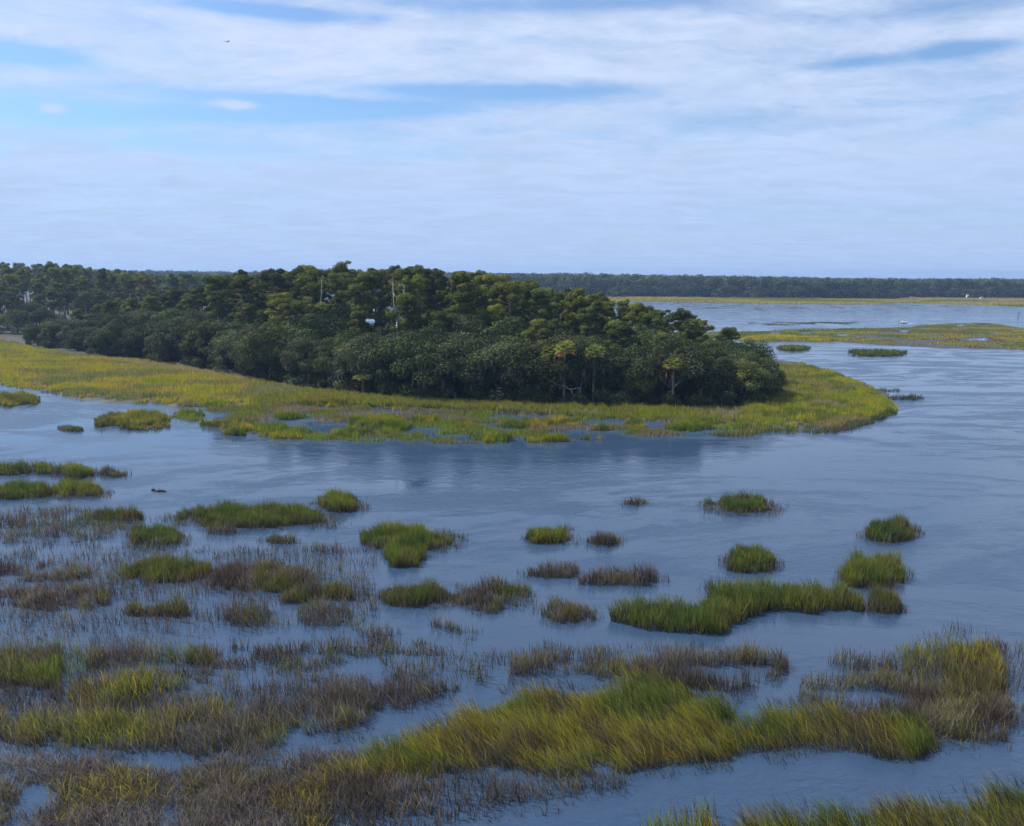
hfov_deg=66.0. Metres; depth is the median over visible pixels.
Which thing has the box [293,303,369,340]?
live oak tree
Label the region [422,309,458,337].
pine tree
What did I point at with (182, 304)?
pine tree
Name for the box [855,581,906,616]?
grass clump
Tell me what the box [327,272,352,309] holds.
pine tree
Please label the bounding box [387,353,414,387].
live oak tree
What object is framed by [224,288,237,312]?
pine tree
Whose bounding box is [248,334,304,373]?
live oak tree
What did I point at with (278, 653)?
marsh grass
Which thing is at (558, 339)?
live oak tree
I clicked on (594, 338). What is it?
live oak tree
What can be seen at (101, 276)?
pine tree
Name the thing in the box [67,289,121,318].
live oak tree
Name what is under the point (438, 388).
shrub
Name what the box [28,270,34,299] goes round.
pine tree
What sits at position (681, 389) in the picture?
live oak tree
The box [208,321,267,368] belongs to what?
live oak tree
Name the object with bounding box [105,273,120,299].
pine tree
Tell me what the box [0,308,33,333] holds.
live oak tree
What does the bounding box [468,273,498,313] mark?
pine tree
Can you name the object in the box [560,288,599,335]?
pine tree
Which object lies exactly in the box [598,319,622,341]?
pine tree
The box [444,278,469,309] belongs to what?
pine tree
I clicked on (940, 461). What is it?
water
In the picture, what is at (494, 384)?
live oak tree
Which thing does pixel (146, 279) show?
pine tree
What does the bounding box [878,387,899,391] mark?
grass clump
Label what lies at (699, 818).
marsh grass
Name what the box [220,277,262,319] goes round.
pine tree
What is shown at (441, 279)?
pine tree
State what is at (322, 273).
pine tree
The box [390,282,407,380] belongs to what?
dead tree
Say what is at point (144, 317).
live oak tree
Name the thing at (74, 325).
live oak tree
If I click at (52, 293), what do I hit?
pine tree
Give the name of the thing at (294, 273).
pine tree
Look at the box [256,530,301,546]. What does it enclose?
grass clump
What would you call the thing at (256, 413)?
marsh grass
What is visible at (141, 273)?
pine tree
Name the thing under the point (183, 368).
marsh grass
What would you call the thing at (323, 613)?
grass clump
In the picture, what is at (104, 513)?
grass clump
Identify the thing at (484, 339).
live oak tree
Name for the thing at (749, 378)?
live oak tree
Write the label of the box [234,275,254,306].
pine tree
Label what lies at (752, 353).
live oak tree
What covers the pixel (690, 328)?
pine tree
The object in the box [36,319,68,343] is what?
live oak tree
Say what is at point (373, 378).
live oak tree
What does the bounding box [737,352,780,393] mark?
live oak tree
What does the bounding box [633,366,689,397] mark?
live oak tree
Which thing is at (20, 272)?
pine tree
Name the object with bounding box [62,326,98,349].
live oak tree
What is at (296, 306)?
pine tree
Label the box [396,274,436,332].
pine tree
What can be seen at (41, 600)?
marsh grass
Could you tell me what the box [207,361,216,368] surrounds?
shrub
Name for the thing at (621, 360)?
live oak tree
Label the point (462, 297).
pine tree
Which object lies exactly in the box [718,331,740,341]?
pine tree
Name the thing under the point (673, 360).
palm tree
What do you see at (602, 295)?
pine tree
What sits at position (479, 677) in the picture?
marsh grass
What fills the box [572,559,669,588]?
grass clump
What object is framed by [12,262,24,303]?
pine tree
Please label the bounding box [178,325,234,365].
live oak tree
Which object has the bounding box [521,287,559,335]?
pine tree
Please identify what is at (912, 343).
terrain
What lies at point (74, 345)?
shrub
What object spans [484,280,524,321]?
pine tree
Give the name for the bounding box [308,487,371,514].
grass clump
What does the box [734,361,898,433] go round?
marsh grass
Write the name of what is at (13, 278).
pine tree
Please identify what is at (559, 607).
grass clump
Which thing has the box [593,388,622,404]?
shrub
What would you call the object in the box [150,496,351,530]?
grass clump
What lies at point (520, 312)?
live oak tree
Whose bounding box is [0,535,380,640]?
marsh grass
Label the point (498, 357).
live oak tree
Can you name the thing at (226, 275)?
pine tree
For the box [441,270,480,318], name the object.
pine tree
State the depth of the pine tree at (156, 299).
230.18 m
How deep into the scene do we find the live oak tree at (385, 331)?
162.08 m
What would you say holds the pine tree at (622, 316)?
on the terrain at (8, 336)
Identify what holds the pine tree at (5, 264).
on the terrain at (67, 316)
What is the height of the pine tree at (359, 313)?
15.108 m
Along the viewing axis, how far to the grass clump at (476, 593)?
53.68 m
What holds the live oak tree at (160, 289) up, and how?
on the terrain at (67, 316)
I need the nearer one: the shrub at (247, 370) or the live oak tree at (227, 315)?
the shrub at (247, 370)
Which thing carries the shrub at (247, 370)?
on the terrain at (8, 336)
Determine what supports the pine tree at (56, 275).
on the terrain at (8, 336)
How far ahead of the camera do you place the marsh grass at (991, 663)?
44.19 m
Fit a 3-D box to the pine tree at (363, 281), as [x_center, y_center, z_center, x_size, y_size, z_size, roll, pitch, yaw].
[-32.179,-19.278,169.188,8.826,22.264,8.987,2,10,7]
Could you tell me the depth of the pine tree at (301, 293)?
189.53 m
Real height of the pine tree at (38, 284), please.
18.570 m
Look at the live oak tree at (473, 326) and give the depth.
147.72 m
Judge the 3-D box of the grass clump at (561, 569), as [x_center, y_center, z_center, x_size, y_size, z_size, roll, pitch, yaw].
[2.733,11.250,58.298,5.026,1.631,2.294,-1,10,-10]
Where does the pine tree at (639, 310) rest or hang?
on the terrain at (8, 336)
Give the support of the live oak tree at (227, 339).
on the terrain at (8, 336)
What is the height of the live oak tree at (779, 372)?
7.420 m
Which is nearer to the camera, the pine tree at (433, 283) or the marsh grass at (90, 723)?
the marsh grass at (90, 723)
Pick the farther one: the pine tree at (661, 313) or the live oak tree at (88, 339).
the live oak tree at (88, 339)
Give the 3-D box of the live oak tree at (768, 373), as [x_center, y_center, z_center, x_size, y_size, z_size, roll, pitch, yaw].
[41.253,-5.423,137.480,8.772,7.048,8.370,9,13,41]
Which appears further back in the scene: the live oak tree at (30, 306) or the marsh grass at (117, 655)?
the live oak tree at (30, 306)
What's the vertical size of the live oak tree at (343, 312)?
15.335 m
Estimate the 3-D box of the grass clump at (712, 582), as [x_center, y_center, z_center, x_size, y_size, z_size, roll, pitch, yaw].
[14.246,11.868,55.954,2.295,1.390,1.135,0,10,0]
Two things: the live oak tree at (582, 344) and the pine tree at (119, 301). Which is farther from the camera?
the pine tree at (119, 301)
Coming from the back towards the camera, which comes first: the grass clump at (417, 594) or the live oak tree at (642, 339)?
the live oak tree at (642, 339)
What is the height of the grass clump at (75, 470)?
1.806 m
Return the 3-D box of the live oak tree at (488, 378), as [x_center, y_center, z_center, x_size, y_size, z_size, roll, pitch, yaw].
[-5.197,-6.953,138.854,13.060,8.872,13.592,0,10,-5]
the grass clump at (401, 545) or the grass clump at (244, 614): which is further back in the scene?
the grass clump at (401, 545)
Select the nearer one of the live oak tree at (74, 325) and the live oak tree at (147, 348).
the live oak tree at (147, 348)
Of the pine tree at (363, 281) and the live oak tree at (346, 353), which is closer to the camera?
the live oak tree at (346, 353)
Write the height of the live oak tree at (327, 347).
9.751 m
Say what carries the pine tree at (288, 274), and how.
on the terrain at (8, 336)
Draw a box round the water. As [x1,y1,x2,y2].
[0,277,1023,825]
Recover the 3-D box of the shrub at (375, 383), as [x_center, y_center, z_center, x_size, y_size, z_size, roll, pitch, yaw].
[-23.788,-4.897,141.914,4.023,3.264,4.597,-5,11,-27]
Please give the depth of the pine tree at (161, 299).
225.70 m
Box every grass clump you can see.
[0,387,40,406]
[0,457,35,475]
[0,476,64,500]
[30,459,57,475]
[44,460,101,480]
[44,476,113,498]
[58,424,83,431]
[75,503,150,521]
[92,464,131,477]
[94,407,170,430]
[103,593,194,618]
[108,548,215,585]
[120,517,195,551]
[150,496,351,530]
[193,554,325,595]
[199,517,246,535]
[215,592,278,629]
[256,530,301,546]
[267,575,369,604]
[293,535,351,554]
[295,594,361,627]
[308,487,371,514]
[357,515,471,567]
[374,573,465,609]
[436,572,541,615]
[517,557,579,579]
[520,523,579,545]
[532,591,603,627]
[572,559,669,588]
[580,529,626,547]
[605,572,866,635]
[621,494,652,506]
[694,489,788,516]
[697,575,726,591]
[718,540,786,573]
[776,343,810,350]
[832,542,916,590]
[848,348,907,355]
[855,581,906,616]
[856,511,925,545]
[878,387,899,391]
[887,393,923,399]
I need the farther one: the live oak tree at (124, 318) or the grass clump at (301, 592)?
the live oak tree at (124, 318)
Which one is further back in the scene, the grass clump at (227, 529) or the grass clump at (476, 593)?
the grass clump at (227, 529)
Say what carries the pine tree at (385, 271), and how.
on the terrain at (8, 336)
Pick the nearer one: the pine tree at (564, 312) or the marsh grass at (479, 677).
the marsh grass at (479, 677)
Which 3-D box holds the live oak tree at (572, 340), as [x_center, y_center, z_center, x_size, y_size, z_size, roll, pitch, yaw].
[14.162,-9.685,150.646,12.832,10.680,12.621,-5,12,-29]
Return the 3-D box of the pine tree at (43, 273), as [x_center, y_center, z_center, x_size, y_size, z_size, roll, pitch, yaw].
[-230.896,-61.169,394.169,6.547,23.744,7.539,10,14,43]
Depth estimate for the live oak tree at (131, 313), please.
221.16 m
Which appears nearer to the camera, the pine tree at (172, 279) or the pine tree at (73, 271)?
the pine tree at (172, 279)
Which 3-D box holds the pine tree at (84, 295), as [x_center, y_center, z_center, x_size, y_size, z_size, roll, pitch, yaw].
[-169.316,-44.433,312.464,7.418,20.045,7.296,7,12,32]
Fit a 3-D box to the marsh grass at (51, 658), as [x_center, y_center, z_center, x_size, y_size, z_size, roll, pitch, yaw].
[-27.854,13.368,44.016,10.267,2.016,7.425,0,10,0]
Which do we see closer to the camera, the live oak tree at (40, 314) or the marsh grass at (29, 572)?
the marsh grass at (29, 572)
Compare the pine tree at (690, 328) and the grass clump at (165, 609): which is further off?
the pine tree at (690, 328)
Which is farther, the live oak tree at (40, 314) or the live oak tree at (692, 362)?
the live oak tree at (40, 314)
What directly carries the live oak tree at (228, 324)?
on the terrain at (8, 336)
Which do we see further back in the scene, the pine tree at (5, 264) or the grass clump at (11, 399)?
the pine tree at (5, 264)
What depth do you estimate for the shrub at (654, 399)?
130.67 m
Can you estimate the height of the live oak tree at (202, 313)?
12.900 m
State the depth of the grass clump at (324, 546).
62.98 m
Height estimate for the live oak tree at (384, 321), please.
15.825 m
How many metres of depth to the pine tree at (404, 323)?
149.79 m
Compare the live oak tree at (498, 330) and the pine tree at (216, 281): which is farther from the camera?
the pine tree at (216, 281)
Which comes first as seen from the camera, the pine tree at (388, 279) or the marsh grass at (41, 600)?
the marsh grass at (41, 600)
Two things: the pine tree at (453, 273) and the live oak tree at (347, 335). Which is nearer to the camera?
the live oak tree at (347, 335)
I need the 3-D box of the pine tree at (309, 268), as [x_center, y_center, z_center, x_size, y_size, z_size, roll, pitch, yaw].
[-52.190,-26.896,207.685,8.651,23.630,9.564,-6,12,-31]
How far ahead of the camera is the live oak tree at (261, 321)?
181.91 m
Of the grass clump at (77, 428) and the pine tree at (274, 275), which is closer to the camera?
the grass clump at (77, 428)
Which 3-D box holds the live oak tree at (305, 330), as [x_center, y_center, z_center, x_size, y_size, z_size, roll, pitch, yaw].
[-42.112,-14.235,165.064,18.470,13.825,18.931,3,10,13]
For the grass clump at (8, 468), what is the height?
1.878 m
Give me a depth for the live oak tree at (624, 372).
140.81 m
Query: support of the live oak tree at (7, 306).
on the terrain at (8, 336)
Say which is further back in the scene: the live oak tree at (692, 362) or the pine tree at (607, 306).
the pine tree at (607, 306)
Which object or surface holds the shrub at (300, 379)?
on the terrain at (8, 336)
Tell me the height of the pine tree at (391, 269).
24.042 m
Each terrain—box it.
[0,297,234,321]
[0,323,889,429]
[20,289,1021,306]
[712,323,1023,362]
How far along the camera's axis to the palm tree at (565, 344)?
129.33 m
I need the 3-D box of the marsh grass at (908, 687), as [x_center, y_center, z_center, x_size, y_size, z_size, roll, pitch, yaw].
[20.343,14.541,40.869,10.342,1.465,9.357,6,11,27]
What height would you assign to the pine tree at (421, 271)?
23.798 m
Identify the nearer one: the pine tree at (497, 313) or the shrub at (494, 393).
the shrub at (494, 393)
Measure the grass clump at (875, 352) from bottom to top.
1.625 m
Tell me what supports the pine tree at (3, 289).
on the terrain at (8, 336)
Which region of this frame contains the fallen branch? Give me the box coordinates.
[542,376,580,402]
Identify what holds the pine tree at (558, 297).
on the terrain at (8, 336)
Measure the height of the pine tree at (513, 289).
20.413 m
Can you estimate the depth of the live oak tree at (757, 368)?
132.68 m
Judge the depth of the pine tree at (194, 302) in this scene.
216.30 m
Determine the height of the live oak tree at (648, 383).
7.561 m
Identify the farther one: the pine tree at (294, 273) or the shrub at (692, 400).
the pine tree at (294, 273)
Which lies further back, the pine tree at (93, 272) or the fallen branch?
the pine tree at (93, 272)
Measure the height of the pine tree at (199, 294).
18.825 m
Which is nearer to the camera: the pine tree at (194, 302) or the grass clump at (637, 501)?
the grass clump at (637, 501)
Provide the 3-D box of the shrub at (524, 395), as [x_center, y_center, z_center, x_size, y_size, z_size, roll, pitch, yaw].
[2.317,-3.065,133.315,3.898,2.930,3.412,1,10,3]
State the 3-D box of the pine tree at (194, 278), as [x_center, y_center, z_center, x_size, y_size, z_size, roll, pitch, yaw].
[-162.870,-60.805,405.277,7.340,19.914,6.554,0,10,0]
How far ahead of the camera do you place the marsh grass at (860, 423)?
112.83 m
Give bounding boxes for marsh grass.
[0,337,261,405]
[0,500,143,544]
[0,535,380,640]
[0,551,91,581]
[0,579,113,610]
[0,628,97,702]
[0,657,429,730]
[0,662,460,768]
[0,743,332,825]
[62,656,190,722]
[81,629,212,677]
[121,358,259,380]
[169,399,738,443]
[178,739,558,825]
[188,611,482,671]
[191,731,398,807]
[249,378,768,428]
[292,658,738,801]
[376,641,557,686]
[504,635,619,689]
[607,634,789,702]
[635,790,719,825]
[688,686,940,771]
[691,758,1023,825]
[693,407,897,436]
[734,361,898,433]
[740,333,835,340]
[746,321,857,324]
[797,655,1016,757]
[828,644,895,680]
[882,616,1008,724]
[986,639,1023,751]
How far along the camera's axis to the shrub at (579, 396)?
129.79 m
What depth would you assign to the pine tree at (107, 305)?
227.81 m
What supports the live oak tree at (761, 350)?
on the terrain at (8, 336)
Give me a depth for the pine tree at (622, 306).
179.85 m
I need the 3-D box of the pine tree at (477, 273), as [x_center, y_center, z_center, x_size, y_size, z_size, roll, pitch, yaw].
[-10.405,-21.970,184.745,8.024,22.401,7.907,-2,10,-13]
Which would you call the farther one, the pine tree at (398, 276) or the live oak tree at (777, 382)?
the pine tree at (398, 276)
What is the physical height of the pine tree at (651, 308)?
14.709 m
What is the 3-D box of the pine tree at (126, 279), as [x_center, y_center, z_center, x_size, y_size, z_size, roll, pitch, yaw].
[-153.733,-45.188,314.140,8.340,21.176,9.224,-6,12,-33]
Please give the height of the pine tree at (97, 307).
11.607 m
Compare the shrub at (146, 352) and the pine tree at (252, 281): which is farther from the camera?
the pine tree at (252, 281)
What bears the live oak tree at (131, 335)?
on the terrain at (8, 336)
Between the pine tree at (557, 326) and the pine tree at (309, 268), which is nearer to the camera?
the pine tree at (557, 326)
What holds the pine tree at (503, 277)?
on the terrain at (8, 336)
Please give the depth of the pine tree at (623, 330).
143.30 m
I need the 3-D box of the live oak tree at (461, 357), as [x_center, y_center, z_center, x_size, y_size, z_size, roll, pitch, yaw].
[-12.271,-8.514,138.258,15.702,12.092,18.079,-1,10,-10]
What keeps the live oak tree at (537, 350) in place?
on the terrain at (8, 336)
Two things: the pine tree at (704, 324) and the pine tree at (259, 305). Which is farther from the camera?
the pine tree at (259, 305)
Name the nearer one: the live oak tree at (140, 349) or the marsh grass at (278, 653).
the marsh grass at (278, 653)
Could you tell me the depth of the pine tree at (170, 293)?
223.26 m
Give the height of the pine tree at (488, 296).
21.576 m
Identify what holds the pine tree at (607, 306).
on the terrain at (8, 336)
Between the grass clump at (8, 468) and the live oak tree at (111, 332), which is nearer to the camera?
the grass clump at (8, 468)
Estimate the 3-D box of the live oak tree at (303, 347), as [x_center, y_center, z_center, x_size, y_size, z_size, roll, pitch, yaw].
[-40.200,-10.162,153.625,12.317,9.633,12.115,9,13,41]
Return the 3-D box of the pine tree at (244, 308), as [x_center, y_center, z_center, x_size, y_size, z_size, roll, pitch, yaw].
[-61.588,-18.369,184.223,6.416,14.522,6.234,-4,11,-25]
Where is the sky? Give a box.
[0,0,1023,278]
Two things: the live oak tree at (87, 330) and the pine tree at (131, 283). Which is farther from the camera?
the pine tree at (131, 283)
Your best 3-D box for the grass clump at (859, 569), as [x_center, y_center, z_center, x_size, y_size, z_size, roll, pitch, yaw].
[27.037,11.075,58.778,5.010,2.143,8.197,10,14,43]
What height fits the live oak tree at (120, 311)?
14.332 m
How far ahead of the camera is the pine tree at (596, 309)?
166.58 m
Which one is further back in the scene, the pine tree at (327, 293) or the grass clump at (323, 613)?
the pine tree at (327, 293)
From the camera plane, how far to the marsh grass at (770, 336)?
271.75 m
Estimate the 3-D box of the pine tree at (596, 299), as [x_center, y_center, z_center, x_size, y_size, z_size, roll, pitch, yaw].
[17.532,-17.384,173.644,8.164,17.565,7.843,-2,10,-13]
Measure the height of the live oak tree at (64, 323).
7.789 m
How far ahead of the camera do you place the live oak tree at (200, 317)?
196.84 m
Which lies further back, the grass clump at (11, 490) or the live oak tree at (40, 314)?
the live oak tree at (40, 314)
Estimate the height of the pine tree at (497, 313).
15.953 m
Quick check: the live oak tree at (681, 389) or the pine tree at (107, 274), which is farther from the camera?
the pine tree at (107, 274)
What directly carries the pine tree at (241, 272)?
on the terrain at (8, 336)
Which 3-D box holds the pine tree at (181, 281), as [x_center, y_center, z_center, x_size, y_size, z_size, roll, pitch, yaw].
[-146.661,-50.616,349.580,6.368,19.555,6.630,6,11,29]
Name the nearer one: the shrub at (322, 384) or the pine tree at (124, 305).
the shrub at (322, 384)
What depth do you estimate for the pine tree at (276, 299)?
173.61 m
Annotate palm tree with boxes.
[353,374,369,391]
[541,344,560,401]
[552,340,576,403]
[585,344,605,403]
[661,357,683,406]
[735,368,753,393]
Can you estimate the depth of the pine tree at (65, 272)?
329.84 m
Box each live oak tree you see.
[0,291,25,316]
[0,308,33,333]
[14,299,49,327]
[20,325,33,338]
[23,326,48,345]
[27,306,59,327]
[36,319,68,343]
[37,323,64,346]
[50,319,72,343]
[54,289,94,319]
[56,319,94,347]
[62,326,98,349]
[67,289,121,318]
[74,326,100,349]
[78,320,106,346]
[82,326,118,354]
[91,322,139,355]
[92,311,142,354]
[110,297,152,313]
[119,306,159,343]
[119,323,152,355]
[124,307,160,348]
[134,338,144,354]
[138,308,182,352]
[143,316,208,364]
[144,332,179,357]
[154,283,192,301]
[156,319,195,360]
[172,310,215,358]
[178,307,217,352]
[178,321,231,367]
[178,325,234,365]
[202,316,232,356]
[202,327,268,374]
[207,318,247,366]
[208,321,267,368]
[217,307,244,321]
[228,323,308,381]
[231,310,282,329]
[246,322,286,370]
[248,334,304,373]
[265,333,320,381]
[272,312,346,375]
[278,335,334,383]
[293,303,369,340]
[308,337,353,387]
[313,303,372,335]
[319,330,362,376]
[320,332,388,391]
[320,339,355,377]
[342,341,398,385]
[344,330,414,394]
[364,303,418,336]
[374,310,432,338]
[374,325,467,398]
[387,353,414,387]
[399,329,487,399]
[408,350,458,388]
[420,313,507,386]
[420,337,497,391]
[449,349,511,398]
[463,335,559,401]
[469,316,538,388]
[476,331,545,390]
[478,309,532,324]
[509,336,595,403]
[512,331,590,399]
[537,328,573,383]
[542,333,624,403]
[565,335,603,387]
[567,333,625,392]
[576,343,662,400]
[605,348,657,394]
[614,360,662,404]
[623,323,687,394]
[628,335,720,405]
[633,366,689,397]
[667,355,716,397]
[671,331,689,342]
[680,339,728,359]
[685,363,731,397]
[693,356,739,399]
[706,357,756,396]
[707,341,749,358]
[718,357,773,402]
[721,350,778,391]
[723,337,778,368]
[735,365,773,398]
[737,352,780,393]
[750,357,786,392]
[760,364,783,397]
[768,369,786,393]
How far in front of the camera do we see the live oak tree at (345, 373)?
157.94 m
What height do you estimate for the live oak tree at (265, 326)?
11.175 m
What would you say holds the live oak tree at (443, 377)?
on the terrain at (8, 336)
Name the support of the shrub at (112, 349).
on the terrain at (8, 336)
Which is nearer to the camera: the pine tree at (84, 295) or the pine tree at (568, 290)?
the pine tree at (568, 290)
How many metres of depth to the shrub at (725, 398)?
129.60 m
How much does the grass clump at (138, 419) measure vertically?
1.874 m
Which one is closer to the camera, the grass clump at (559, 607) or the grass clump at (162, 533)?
the grass clump at (559, 607)
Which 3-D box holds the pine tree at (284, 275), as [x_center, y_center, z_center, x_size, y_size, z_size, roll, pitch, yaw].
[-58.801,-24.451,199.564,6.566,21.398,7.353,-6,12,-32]
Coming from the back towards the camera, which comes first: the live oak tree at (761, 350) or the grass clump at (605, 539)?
the live oak tree at (761, 350)
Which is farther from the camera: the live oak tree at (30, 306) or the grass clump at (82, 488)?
the live oak tree at (30, 306)
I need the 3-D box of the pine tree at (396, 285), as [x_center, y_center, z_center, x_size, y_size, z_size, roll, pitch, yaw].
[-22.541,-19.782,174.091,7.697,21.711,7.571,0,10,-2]
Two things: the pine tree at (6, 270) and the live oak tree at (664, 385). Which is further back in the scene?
the pine tree at (6, 270)
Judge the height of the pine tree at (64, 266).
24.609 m
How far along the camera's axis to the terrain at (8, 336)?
139.25 m
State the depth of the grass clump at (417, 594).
53.53 m
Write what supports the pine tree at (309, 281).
on the terrain at (8, 336)
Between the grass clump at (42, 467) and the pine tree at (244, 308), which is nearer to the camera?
the grass clump at (42, 467)
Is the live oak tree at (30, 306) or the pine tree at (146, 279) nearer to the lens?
the live oak tree at (30, 306)
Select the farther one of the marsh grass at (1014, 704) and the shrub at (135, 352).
the shrub at (135, 352)
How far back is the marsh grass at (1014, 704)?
42.69 m
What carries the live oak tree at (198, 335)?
on the terrain at (8, 336)
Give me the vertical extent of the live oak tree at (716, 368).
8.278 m
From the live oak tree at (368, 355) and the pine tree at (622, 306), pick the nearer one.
the live oak tree at (368, 355)
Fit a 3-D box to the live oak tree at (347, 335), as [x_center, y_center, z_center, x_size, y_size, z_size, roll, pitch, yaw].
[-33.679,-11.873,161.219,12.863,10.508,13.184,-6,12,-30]
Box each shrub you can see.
[40,340,54,347]
[70,342,83,350]
[104,345,119,355]
[128,348,141,356]
[142,348,159,355]
[165,354,175,361]
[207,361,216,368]
[242,364,260,375]
[288,373,307,386]
[316,378,328,387]
[327,375,354,387]
[369,377,390,393]
[402,383,420,395]
[420,386,436,396]
[432,384,455,398]
[465,386,485,399]
[488,388,508,400]
[516,386,536,401]
[571,392,589,404]
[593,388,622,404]
[616,390,632,404]
[644,393,662,404]
[663,398,681,406]
[684,395,700,406]
[697,391,719,406]
[714,390,736,406]
[733,392,749,403]
[749,387,772,399]
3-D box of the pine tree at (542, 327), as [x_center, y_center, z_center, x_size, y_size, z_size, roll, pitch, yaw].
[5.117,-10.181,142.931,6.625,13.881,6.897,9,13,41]
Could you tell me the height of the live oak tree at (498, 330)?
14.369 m
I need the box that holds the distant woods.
[30,267,1023,298]
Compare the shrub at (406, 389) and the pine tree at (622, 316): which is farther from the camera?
the pine tree at (622, 316)
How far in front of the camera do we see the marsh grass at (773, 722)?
37.59 m
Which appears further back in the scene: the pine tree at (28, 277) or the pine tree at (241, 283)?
the pine tree at (28, 277)
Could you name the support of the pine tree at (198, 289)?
on the terrain at (8, 336)
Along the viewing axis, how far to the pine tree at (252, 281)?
204.36 m
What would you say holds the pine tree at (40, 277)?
on the terrain at (8, 336)
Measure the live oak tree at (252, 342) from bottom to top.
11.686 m
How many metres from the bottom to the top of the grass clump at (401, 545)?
2.005 m
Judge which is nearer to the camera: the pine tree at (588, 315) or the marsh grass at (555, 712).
the marsh grass at (555, 712)
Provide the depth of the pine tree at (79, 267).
440.67 m
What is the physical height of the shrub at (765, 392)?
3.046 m
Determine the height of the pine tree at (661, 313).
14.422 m
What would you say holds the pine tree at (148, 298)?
on the terrain at (8, 336)
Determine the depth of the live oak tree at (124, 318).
208.06 m
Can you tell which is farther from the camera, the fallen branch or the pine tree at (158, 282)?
the pine tree at (158, 282)
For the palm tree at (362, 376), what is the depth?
139.91 m
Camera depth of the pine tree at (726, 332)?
159.19 m
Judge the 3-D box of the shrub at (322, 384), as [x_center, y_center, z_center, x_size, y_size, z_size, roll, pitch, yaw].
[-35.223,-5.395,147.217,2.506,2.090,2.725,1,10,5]
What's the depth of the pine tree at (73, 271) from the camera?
354.09 m
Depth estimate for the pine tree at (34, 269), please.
495.02 m
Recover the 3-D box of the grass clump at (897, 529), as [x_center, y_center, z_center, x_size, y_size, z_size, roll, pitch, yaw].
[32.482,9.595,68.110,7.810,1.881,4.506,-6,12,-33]
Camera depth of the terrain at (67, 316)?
409.06 m
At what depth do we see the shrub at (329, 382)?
145.02 m
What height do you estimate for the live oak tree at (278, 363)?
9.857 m
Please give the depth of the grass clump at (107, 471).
86.10 m
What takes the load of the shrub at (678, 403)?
on the terrain at (8, 336)
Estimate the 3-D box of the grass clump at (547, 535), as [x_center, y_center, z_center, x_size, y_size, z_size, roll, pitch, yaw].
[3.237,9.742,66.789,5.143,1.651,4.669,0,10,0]
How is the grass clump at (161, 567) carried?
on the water
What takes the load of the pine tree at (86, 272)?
on the terrain at (67, 316)
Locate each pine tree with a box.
[0,263,9,280]
[0,265,15,291]
[0,285,13,329]
[1,274,23,310]
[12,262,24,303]
[14,269,30,301]
[17,266,34,301]
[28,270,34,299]
[28,274,48,303]
[29,279,47,305]
[30,264,42,276]
[36,267,44,291]
[41,268,52,312]
[42,261,61,310]
[43,267,66,319]
[43,288,63,314]
[56,267,77,319]
[60,265,72,314]
[66,265,83,287]
[68,264,82,283]
[68,310,84,319]
[74,276,93,314]
[77,267,93,290]
[86,267,97,307]
[90,304,104,313]
[93,268,113,308]
[93,272,112,300]
[99,300,118,320]
[100,303,120,314]
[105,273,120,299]
[108,269,125,294]
[115,273,135,299]
[115,298,125,309]
[118,272,138,297]
[121,297,137,311]
[123,298,147,314]
[134,275,152,295]
[135,271,151,293]
[135,275,160,296]
[140,295,160,311]
[146,296,160,311]
[151,275,164,289]
[156,290,178,311]
[161,273,181,291]
[161,287,185,310]
[175,277,188,293]
[175,299,194,315]
[177,293,188,302]
[178,273,195,294]
[181,294,208,313]
[186,275,200,289]
[191,285,211,312]
[197,283,223,311]
[199,274,235,320]
[204,275,235,315]
[213,274,237,307]
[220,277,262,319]
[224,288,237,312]
[231,269,248,276]
[233,303,259,326]
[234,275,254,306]
[243,274,268,312]
[244,274,271,311]
[249,268,293,316]
[264,292,295,325]
[266,274,289,311]
[271,272,293,306]
[277,300,311,333]
[286,265,319,309]
[288,284,313,305]
[292,271,328,320]
[302,266,325,294]
[303,301,339,332]
[308,268,331,301]
[323,278,332,300]
[325,267,358,297]
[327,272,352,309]
[328,260,357,304]
[341,271,382,331]
[347,305,377,336]
[360,268,392,320]
[365,268,391,319]
[382,265,400,309]
[383,268,402,306]
[385,293,427,336]
[388,269,408,307]
[391,274,424,316]
[396,264,439,315]
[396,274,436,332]
[413,274,445,312]
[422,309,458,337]
[425,268,448,315]
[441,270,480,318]
[442,271,460,308]
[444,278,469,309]
[449,282,488,334]
[456,271,481,304]
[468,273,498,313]
[477,280,500,306]
[479,305,505,327]
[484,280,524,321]
[491,281,531,330]
[495,274,510,282]
[506,280,536,314]
[516,280,548,326]
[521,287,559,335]
[521,318,554,385]
[545,292,568,334]
[547,318,563,334]
[558,291,584,335]
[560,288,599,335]
[564,288,578,291]
[575,305,604,336]
[586,294,605,309]
[589,302,617,331]
[593,300,621,338]
[595,292,609,301]
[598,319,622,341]
[606,321,636,349]
[609,312,633,326]
[614,299,631,325]
[621,302,649,330]
[624,303,650,335]
[634,311,670,334]
[641,305,660,328]
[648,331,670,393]
[655,309,676,333]
[667,307,694,338]
[680,319,708,343]
[682,315,706,337]
[693,320,719,341]
[715,327,740,348]
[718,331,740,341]
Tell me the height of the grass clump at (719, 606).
2.013 m
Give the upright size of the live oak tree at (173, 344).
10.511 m

